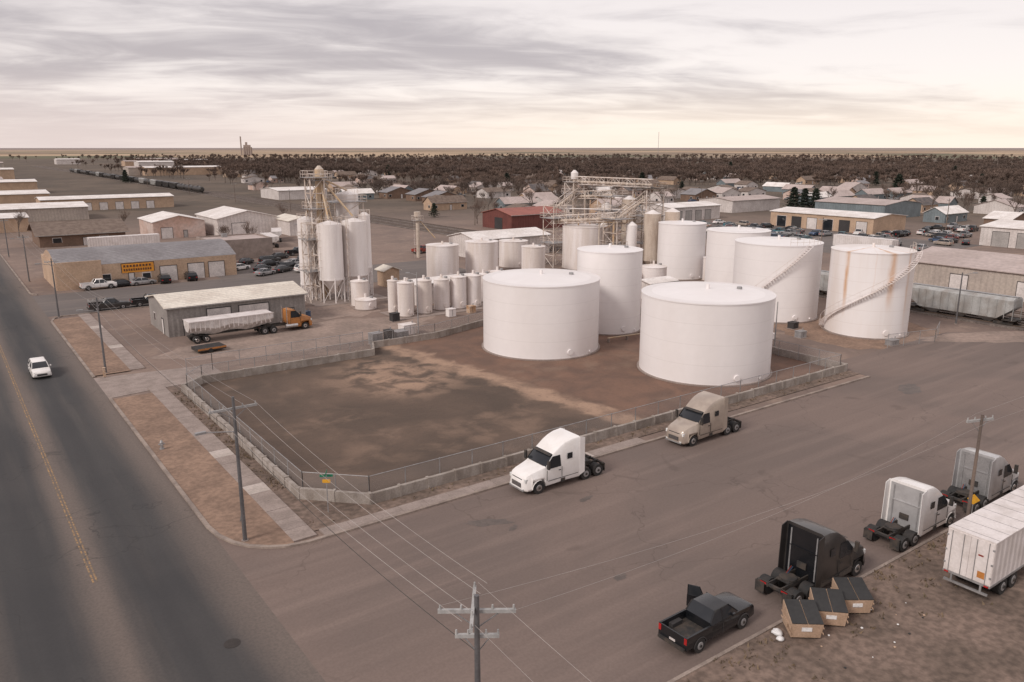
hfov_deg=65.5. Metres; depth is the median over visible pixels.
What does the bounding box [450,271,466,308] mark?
tank
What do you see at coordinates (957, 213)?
house
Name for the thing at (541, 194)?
house
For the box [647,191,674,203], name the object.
house
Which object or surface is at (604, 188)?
house
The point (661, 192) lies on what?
bare tree
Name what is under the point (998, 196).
house
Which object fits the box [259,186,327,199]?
long white shed
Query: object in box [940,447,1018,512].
semi truck
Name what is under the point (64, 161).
distribution warehouse
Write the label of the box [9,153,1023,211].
distant trees
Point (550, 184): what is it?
house
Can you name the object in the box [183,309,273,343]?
grain trailer
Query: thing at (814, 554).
semi truck
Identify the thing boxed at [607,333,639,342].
pipeline
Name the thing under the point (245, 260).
parked car
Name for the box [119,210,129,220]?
bare tree
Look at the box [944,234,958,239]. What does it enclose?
pickup truck
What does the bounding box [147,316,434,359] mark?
gravel yard
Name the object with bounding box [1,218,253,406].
power line
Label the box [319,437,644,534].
sidewalk
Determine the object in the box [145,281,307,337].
metal warehouse
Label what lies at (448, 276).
catwalk
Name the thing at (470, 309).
equipment cabinet
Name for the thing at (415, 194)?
house
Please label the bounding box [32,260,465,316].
cross street
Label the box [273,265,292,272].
parked car
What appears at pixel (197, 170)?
distribution warehouse
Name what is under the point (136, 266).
shop sign
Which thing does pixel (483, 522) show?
oil stain
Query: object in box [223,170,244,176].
house
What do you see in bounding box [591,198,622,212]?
house
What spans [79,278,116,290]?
pickup truck
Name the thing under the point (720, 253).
storage tank
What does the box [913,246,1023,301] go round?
long warehouse
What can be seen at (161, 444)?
fire hydrant
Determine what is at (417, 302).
street lamp
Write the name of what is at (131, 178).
hopper railcar
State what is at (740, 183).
house
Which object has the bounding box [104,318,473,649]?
phone line
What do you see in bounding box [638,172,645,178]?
evergreen tree
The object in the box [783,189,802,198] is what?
house
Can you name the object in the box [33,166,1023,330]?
railway track
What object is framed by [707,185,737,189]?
house
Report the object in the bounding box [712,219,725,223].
parked car
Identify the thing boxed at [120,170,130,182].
evergreen tree
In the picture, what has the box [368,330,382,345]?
equipment cabinet
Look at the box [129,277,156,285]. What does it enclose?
parked car
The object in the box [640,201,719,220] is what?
white warehouse
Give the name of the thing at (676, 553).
power line
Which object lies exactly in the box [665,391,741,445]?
semi truck
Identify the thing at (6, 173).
distribution warehouse
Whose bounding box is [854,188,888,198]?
house
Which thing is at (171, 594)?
road
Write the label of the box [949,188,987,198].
house
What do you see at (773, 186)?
house
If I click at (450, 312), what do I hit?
equipment cabinet
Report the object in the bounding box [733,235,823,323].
storage tank
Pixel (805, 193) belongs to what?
evergreen tree
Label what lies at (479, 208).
bare tree
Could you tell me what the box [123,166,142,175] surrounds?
distribution warehouse
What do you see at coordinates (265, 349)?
chain link fence
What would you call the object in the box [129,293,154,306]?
pickup truck
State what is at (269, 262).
parked car
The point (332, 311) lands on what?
gravel yard
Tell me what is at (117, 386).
driveway
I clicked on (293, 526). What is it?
sidewalk
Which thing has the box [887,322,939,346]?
chain link fence
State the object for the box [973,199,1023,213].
house
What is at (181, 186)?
tank railcar
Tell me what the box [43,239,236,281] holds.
auto shop
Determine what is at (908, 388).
oil stain
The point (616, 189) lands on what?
bare tree
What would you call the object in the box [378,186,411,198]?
house
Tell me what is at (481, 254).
storage tank
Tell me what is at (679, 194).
house
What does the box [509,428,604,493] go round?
semi truck
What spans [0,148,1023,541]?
ground
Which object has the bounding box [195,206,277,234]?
white warehouse
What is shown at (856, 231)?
pickup truck
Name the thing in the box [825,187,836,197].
bare tree
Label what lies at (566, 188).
house
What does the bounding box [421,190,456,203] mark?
house
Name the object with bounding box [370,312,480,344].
chain link fence
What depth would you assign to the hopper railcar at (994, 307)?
117.39 m
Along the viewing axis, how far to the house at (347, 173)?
665.33 m
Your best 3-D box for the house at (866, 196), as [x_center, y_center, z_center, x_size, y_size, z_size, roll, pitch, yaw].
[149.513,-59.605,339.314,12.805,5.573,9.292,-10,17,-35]
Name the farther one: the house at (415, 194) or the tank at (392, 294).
the house at (415, 194)
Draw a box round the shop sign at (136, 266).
[123,263,150,270]
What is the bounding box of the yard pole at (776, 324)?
[774,302,777,345]
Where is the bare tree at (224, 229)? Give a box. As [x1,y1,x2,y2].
[215,225,230,234]
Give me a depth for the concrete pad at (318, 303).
134.48 m
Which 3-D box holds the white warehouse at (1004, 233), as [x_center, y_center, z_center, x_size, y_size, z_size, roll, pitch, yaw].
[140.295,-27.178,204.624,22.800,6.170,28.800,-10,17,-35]
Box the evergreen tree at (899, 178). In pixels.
[892,174,903,187]
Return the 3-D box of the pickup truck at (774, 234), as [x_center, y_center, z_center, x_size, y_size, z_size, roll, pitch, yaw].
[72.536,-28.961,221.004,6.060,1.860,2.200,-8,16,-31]
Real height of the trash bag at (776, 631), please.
0.390 m
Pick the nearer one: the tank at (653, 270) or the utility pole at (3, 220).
the tank at (653, 270)
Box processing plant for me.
[540,170,679,267]
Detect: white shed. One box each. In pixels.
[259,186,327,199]
[277,213,315,235]
[446,227,551,257]
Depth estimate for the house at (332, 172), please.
690.65 m
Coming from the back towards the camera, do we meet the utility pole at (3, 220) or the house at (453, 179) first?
the house at (453, 179)
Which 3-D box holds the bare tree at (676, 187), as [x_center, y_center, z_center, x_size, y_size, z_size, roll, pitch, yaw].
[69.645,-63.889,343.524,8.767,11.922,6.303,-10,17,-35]
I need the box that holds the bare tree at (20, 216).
[14,207,25,236]
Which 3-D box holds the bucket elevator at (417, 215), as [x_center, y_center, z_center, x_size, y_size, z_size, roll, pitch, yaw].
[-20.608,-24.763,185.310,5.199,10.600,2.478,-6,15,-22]
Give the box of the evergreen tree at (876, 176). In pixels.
[870,171,880,184]
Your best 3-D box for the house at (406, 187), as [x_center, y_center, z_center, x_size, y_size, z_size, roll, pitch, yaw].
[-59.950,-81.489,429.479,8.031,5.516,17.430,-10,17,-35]
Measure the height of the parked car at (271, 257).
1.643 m
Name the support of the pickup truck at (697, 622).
on the street at (340, 608)
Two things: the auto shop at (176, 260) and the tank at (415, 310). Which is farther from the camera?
the auto shop at (176, 260)
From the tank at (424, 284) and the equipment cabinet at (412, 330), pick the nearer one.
the equipment cabinet at (412, 330)
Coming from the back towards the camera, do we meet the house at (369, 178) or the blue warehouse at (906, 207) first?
the house at (369, 178)
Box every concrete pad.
[305,290,387,306]
[379,302,482,319]
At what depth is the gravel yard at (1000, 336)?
107.71 m
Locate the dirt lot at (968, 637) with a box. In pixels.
[676,532,1023,681]
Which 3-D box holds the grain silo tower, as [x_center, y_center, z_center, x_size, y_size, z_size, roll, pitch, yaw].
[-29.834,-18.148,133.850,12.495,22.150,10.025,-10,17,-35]
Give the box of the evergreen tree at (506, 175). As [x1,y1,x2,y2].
[504,173,512,181]
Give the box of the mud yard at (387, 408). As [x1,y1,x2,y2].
[192,314,828,491]
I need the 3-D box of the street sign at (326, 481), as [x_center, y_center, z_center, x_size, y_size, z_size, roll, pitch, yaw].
[-12.928,10.595,55.704,0.653,3.100,0.653,11,17,38]
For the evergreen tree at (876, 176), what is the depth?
536.19 m
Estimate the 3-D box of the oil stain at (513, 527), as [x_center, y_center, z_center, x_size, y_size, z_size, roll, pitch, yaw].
[0.107,12.623,53.811,0.505,0.001,1.058,3,14,11]
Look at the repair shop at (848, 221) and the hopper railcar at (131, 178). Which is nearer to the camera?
the repair shop at (848, 221)
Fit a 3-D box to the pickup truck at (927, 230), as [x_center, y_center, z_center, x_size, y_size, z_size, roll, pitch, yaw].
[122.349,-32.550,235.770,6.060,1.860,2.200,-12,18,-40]
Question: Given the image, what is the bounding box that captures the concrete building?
[196,233,272,259]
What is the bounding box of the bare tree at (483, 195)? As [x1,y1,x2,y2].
[478,190,495,209]
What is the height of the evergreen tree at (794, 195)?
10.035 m
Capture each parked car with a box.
[28,356,51,378]
[112,278,132,287]
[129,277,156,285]
[157,273,171,283]
[184,271,197,280]
[236,263,250,270]
[237,257,253,264]
[253,264,271,271]
[254,268,275,275]
[257,259,279,265]
[258,255,280,261]
[272,252,288,257]
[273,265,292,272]
[279,261,297,266]
[286,258,298,263]
[294,264,299,271]
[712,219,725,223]
[735,221,749,225]
[760,223,773,227]
[790,234,805,237]
[808,229,820,235]
[818,230,832,235]
[914,244,928,249]
[928,236,945,240]
[931,232,948,237]
[933,239,953,245]
[961,239,970,244]
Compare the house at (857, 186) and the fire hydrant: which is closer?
the fire hydrant
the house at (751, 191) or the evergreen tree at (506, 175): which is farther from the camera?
the evergreen tree at (506, 175)
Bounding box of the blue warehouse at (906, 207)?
[815,196,922,216]
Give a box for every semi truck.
[254,306,312,334]
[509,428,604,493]
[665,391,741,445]
[755,518,865,603]
[863,477,956,551]
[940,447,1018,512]
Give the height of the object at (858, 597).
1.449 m
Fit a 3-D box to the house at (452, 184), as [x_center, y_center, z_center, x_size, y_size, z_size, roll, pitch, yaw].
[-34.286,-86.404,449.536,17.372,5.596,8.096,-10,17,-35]
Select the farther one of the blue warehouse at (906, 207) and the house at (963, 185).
the house at (963, 185)
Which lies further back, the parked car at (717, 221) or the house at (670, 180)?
the house at (670, 180)
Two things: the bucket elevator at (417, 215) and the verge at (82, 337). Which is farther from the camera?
the bucket elevator at (417, 215)
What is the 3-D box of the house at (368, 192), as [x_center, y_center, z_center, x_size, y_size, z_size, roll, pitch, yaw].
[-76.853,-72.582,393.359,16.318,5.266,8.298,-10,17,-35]
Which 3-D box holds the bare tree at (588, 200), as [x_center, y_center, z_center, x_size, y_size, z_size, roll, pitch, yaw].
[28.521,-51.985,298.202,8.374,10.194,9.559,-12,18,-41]
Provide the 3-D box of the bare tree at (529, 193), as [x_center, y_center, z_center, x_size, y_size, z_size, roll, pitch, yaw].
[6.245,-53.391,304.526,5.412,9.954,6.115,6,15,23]
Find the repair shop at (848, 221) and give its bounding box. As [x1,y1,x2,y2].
[770,207,907,233]
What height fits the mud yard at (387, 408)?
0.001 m
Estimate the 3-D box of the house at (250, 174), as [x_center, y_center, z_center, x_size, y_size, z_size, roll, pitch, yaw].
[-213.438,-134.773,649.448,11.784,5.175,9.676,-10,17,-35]
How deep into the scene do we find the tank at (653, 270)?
144.07 m
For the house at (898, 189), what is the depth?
395.69 m
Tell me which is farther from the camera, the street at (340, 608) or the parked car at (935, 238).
the parked car at (935, 238)
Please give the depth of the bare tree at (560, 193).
331.20 m
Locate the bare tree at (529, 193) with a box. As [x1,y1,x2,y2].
[522,189,534,204]
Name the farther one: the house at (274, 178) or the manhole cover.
the house at (274, 178)
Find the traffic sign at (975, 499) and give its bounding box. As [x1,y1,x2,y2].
[967,494,979,513]
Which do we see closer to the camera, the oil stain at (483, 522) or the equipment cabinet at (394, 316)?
the oil stain at (483, 522)
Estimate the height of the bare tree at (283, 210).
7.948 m
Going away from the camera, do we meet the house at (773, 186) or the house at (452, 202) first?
the house at (452, 202)
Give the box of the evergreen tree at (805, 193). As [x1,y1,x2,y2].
[798,188,811,207]
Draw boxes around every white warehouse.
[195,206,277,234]
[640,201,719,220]
[699,194,780,212]
[979,219,1023,248]
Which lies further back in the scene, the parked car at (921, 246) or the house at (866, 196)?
the house at (866, 196)
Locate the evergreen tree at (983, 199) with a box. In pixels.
[973,196,987,209]
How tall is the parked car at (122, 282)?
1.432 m
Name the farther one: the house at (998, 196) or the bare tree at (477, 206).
the house at (998, 196)
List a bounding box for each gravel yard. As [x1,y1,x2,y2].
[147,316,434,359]
[305,303,387,319]
[774,315,939,349]
[917,331,1023,342]
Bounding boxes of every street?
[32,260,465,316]
[214,332,1023,681]
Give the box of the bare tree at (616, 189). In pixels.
[606,186,622,193]
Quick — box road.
[0,256,324,681]
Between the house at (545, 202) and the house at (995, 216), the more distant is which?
the house at (545, 202)
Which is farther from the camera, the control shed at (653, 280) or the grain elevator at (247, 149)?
the grain elevator at (247, 149)
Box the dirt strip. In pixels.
[167,371,859,530]
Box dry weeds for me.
[175,372,993,681]
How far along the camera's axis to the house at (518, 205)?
288.75 m
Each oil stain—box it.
[464,519,513,526]
[509,524,516,530]
[579,495,592,501]
[614,573,626,580]
[898,383,921,393]
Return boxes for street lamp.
[405,272,418,333]
[954,272,977,324]
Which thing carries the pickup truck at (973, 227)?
on the ground at (390, 244)
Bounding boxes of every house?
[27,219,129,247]
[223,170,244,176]
[240,176,264,182]
[242,172,257,177]
[247,181,268,189]
[269,176,283,182]
[324,171,334,176]
[327,181,356,191]
[334,171,356,177]
[337,186,359,192]
[338,184,362,188]
[339,188,374,199]
[355,176,373,182]
[358,170,376,175]
[374,264,401,286]
[376,183,403,191]
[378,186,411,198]
[380,175,395,182]
[390,184,414,190]
[405,188,434,200]
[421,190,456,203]
[422,195,467,210]
[434,185,464,193]
[437,183,466,192]
[447,176,464,182]
[467,182,497,192]
[475,187,511,197]
[495,196,537,207]
[497,182,513,190]
[503,203,532,207]
[519,192,554,196]
[523,183,543,192]
[523,186,550,192]
[533,199,576,213]
[535,196,560,201]
[536,182,557,191]
[554,185,581,195]
[587,186,614,197]
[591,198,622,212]
[602,189,631,197]
[617,187,641,195]
[635,179,659,187]
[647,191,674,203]
[656,176,680,184]
[663,188,685,198]
[680,188,717,200]
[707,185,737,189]
[711,187,740,196]
[716,178,739,186]
[735,180,757,187]
[738,187,766,195]
[762,182,790,191]
[782,184,815,193]
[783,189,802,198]
[796,176,817,183]
[798,191,831,204]
[820,186,856,192]
[827,190,854,196]
[837,182,867,190]
[838,175,857,182]
[852,194,877,198]
[853,180,869,187]
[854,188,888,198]
[885,187,913,199]
[899,193,927,199]
[905,179,922,183]
[908,197,938,212]
[910,185,940,195]
[910,195,958,206]
[923,205,969,222]
[949,181,967,189]
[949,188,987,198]
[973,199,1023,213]
[978,193,1011,202]
[983,211,1023,223]
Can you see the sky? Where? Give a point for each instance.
(74, 73)
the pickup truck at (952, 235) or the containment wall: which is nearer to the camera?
the containment wall
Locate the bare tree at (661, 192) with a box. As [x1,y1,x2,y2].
[656,185,666,197]
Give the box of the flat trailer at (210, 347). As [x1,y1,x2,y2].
[191,342,225,352]
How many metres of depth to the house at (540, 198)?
335.12 m
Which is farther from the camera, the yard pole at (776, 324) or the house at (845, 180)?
the house at (845, 180)
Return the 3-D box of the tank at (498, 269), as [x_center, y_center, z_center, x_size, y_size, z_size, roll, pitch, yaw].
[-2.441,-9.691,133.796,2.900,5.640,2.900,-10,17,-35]
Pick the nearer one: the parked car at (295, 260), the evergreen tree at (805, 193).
the parked car at (295, 260)
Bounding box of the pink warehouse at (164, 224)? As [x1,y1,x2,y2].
[137,211,205,238]
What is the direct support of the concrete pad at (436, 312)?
on the ground at (390, 244)
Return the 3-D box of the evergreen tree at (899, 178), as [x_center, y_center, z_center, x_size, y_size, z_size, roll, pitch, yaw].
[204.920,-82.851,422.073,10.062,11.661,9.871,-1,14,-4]
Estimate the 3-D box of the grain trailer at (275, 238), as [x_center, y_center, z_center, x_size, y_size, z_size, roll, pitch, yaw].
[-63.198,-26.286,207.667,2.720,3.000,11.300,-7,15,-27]
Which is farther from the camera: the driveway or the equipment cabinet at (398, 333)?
the equipment cabinet at (398, 333)
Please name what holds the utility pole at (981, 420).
on the dirt lot at (968, 637)
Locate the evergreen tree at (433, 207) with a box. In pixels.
[428,203,439,216]
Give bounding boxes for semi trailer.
[87,233,159,246]
[833,234,898,245]
[943,485,1023,596]
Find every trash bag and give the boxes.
[771,628,782,635]
[776,636,783,641]
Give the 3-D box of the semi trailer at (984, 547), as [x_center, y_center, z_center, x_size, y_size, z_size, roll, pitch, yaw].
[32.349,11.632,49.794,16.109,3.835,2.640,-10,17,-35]
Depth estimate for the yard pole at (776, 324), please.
100.58 m
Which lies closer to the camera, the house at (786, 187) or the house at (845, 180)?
the house at (786, 187)
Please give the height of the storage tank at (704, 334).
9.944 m
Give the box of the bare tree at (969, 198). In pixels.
[965,194,974,209]
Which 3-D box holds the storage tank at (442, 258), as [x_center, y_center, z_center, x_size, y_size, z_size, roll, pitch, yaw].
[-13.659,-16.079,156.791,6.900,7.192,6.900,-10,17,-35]
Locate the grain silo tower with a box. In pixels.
[296,166,373,302]
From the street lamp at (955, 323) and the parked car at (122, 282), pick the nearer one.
the street lamp at (955, 323)
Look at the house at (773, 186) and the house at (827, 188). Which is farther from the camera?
the house at (773, 186)
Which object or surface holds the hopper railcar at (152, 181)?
on the railway track
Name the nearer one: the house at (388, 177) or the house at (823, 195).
the house at (823, 195)
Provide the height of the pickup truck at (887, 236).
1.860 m
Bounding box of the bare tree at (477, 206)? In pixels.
[472,198,484,224]
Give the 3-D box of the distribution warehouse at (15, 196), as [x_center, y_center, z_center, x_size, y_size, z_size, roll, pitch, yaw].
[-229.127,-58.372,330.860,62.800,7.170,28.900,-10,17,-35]
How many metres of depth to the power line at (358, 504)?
35.61 m
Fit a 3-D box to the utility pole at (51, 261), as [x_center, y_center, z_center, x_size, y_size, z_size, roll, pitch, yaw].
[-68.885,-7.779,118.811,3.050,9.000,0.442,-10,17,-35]
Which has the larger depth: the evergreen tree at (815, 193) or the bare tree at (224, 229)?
the evergreen tree at (815, 193)
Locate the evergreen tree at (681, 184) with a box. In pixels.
[679,181,685,187]
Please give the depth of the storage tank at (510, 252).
169.13 m
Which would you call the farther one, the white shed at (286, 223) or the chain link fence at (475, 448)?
the white shed at (286, 223)
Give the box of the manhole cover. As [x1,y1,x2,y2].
[224,638,240,647]
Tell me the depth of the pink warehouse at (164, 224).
227.37 m
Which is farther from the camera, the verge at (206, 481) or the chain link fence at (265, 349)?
the chain link fence at (265, 349)
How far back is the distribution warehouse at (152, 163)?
911.73 m
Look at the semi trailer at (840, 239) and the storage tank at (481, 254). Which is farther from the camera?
the semi trailer at (840, 239)
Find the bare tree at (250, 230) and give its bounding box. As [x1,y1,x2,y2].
[240,221,256,232]
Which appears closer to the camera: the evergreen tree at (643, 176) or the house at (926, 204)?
the house at (926, 204)
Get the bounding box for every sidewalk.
[78,313,316,541]
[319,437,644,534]
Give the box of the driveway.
[94,364,220,397]
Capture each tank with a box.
[350,276,368,306]
[353,293,377,310]
[387,276,397,313]
[397,277,415,317]
[406,278,416,311]
[415,275,433,314]
[426,241,458,276]
[433,274,450,310]
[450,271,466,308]
[465,237,497,273]
[465,270,482,307]
[479,269,488,301]
[482,268,599,360]
[490,266,502,272]
[498,237,527,268]
[521,243,545,268]
[561,223,607,269]
[577,243,642,335]
[637,281,776,386]
[642,261,666,278]
[657,219,706,280]
[701,256,705,280]
[704,225,770,282]
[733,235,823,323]
[819,242,923,339]
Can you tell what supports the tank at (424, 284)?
on the concrete pad at (436, 312)
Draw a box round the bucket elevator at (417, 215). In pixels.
[411,211,434,257]
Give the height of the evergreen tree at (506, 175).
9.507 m
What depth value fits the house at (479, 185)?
454.90 m
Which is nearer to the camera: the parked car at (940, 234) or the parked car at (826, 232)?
the parked car at (940, 234)
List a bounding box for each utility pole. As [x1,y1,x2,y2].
[0,218,9,256]
[10,235,30,281]
[35,258,60,317]
[76,297,107,372]
[194,396,256,541]
[438,582,515,681]
[966,414,993,515]
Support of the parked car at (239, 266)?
on the parking lot at (245, 272)
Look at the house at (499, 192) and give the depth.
406.04 m
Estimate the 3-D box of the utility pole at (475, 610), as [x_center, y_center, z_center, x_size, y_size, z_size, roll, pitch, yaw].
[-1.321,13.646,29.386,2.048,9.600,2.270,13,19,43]
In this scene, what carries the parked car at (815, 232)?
on the parking lot at (827, 240)
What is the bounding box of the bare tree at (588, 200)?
[580,192,598,215]
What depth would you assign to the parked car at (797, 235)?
220.41 m
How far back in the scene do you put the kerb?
56.55 m
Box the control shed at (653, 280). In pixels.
[641,276,679,298]
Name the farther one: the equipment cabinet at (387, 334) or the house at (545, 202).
the house at (545, 202)
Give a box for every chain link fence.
[185,332,362,372]
[186,339,841,490]
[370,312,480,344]
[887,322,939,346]
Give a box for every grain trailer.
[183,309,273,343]
[260,232,278,247]
[271,228,281,241]
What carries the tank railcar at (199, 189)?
on the railway track
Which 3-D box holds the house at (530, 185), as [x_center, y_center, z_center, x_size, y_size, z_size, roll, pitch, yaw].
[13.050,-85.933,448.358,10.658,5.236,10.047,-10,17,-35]
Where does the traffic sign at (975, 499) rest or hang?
on the dirt lot at (968, 637)
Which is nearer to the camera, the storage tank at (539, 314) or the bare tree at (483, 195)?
the storage tank at (539, 314)
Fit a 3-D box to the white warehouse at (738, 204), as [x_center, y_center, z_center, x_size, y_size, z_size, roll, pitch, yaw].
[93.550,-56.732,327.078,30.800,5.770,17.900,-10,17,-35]
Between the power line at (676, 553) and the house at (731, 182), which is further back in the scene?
the house at (731, 182)
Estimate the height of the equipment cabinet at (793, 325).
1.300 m
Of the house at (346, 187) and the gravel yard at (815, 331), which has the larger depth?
the house at (346, 187)
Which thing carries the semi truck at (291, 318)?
on the gravel yard at (300, 334)
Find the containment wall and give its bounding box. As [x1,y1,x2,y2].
[181,310,847,504]
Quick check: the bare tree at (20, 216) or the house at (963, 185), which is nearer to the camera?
the bare tree at (20, 216)
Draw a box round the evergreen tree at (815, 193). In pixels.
[808,188,822,207]
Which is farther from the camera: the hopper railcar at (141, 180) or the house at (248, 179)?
the house at (248, 179)
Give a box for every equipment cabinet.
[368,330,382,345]
[383,327,393,338]
[389,310,399,321]
[394,327,408,337]
[398,321,416,334]
[445,306,456,317]
[466,305,476,313]
[787,319,798,329]
[793,328,806,338]
[884,336,899,346]
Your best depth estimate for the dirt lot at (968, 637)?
41.34 m
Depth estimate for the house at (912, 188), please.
416.55 m
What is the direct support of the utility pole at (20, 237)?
on the ground at (390, 244)
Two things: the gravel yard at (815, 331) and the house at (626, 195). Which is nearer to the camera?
the gravel yard at (815, 331)
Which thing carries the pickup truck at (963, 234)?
on the ground at (390, 244)
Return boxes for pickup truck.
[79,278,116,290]
[87,297,129,310]
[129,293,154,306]
[284,247,298,255]
[411,245,425,253]
[658,584,753,652]
[771,233,782,236]
[773,228,784,231]
[779,229,800,235]
[853,229,863,234]
[870,232,891,236]
[881,234,897,238]
[891,230,906,236]
[918,228,930,232]
[933,224,949,230]
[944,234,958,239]
[947,223,960,228]
[956,231,972,237]
[957,226,969,231]
[968,225,978,231]
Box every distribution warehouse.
[0,168,14,178]
[0,179,37,190]
[0,189,49,203]
[0,201,88,221]
[0,212,28,232]
[35,193,173,209]
[54,158,80,163]
[121,160,158,165]
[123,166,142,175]
[134,161,173,165]
[142,165,221,175]
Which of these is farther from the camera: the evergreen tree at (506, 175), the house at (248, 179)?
the house at (248, 179)
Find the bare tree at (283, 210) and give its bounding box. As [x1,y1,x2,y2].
[277,203,287,213]
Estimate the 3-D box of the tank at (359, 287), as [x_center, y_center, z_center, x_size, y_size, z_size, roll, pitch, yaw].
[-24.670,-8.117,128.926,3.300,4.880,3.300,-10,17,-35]
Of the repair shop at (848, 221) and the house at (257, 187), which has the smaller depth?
the repair shop at (848, 221)
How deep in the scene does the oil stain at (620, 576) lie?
47.65 m
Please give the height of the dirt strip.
0.001 m
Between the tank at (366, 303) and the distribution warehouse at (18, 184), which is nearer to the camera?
the tank at (366, 303)
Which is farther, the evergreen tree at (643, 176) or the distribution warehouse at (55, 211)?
the evergreen tree at (643, 176)
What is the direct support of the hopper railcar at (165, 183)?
on the railway track
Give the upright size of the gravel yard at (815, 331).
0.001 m
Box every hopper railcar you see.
[128,176,136,182]
[138,178,146,183]
[150,179,157,185]
[156,180,163,186]
[162,181,170,187]
[169,182,179,188]
[819,270,828,294]
[910,283,1023,325]
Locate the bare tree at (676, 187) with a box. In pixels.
[668,182,682,202]
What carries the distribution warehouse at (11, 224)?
on the ground at (390, 244)
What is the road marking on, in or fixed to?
on the road
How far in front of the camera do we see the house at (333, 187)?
462.73 m
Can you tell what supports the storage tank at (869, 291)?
on the gravel yard at (815, 331)
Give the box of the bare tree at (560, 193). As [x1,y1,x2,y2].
[556,187,563,200]
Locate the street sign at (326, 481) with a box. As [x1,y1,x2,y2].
[320,469,332,511]
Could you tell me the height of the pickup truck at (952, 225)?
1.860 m
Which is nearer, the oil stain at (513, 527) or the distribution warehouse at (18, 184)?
the oil stain at (513, 527)
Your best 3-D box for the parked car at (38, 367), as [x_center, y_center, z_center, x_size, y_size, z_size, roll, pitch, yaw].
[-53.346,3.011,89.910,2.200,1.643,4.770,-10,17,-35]
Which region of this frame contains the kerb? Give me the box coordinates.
[0,253,948,681]
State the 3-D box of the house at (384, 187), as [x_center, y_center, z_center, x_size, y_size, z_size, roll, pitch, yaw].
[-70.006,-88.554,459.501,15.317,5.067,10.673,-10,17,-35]
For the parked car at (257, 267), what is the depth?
164.70 m
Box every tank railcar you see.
[177,183,187,190]
[184,184,193,191]
[192,186,203,192]
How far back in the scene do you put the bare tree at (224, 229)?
193.86 m
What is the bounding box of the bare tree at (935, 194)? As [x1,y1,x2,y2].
[931,188,942,207]
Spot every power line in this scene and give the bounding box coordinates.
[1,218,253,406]
[210,401,484,620]
[443,414,987,681]
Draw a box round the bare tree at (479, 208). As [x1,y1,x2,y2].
[470,198,487,223]
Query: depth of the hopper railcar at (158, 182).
512.57 m
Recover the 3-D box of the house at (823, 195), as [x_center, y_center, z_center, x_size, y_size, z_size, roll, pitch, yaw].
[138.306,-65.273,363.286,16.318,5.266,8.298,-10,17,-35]
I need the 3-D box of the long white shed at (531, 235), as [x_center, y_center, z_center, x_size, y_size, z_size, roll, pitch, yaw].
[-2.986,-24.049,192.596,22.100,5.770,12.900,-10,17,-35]
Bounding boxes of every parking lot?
[217,259,296,278]
[618,220,980,252]
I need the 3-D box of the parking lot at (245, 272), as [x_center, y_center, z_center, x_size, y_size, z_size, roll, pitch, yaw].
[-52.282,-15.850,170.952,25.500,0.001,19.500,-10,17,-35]
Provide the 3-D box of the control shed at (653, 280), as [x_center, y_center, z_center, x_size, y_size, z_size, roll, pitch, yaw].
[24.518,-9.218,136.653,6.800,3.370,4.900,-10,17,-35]
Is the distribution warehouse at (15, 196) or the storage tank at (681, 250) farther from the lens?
the distribution warehouse at (15, 196)
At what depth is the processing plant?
165.96 m
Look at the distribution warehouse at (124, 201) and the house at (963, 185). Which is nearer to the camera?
the distribution warehouse at (124, 201)
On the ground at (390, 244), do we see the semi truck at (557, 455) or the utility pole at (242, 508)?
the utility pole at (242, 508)
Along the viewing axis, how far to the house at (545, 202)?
302.05 m
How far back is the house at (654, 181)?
504.54 m
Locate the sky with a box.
[0,0,1023,147]
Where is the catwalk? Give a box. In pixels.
[398,273,471,305]
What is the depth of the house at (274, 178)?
584.44 m
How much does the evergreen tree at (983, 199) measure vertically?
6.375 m
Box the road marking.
[0,345,97,582]
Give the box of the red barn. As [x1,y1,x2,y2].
[481,206,563,228]
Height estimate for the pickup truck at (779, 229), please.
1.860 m
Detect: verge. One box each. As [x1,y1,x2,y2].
[53,317,130,375]
[113,393,294,544]
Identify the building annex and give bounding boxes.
[41,254,102,290]
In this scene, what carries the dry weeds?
on the ground at (390, 244)
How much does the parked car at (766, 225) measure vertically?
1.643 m
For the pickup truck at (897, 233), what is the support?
on the ground at (390, 244)
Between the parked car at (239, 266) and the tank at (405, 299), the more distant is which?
the parked car at (239, 266)
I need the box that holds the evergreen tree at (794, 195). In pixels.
[781,187,801,207]
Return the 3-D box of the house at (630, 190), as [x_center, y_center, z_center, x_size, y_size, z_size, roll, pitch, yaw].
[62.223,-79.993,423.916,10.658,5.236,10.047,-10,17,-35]
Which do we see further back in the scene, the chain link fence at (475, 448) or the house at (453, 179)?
the house at (453, 179)
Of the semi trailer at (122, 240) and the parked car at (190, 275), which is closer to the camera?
the parked car at (190, 275)
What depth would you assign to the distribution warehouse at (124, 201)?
332.39 m
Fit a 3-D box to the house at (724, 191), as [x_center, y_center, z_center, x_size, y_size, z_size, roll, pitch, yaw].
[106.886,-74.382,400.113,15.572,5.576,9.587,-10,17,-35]
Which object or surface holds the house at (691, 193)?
on the ground at (390, 244)
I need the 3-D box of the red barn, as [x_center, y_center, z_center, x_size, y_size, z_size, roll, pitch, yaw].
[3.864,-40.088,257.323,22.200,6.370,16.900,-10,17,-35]
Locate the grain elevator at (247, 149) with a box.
[240,136,251,154]
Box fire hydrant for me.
[158,440,164,449]
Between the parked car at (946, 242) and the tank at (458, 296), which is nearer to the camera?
the tank at (458, 296)
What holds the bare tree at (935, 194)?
on the ground at (390, 244)

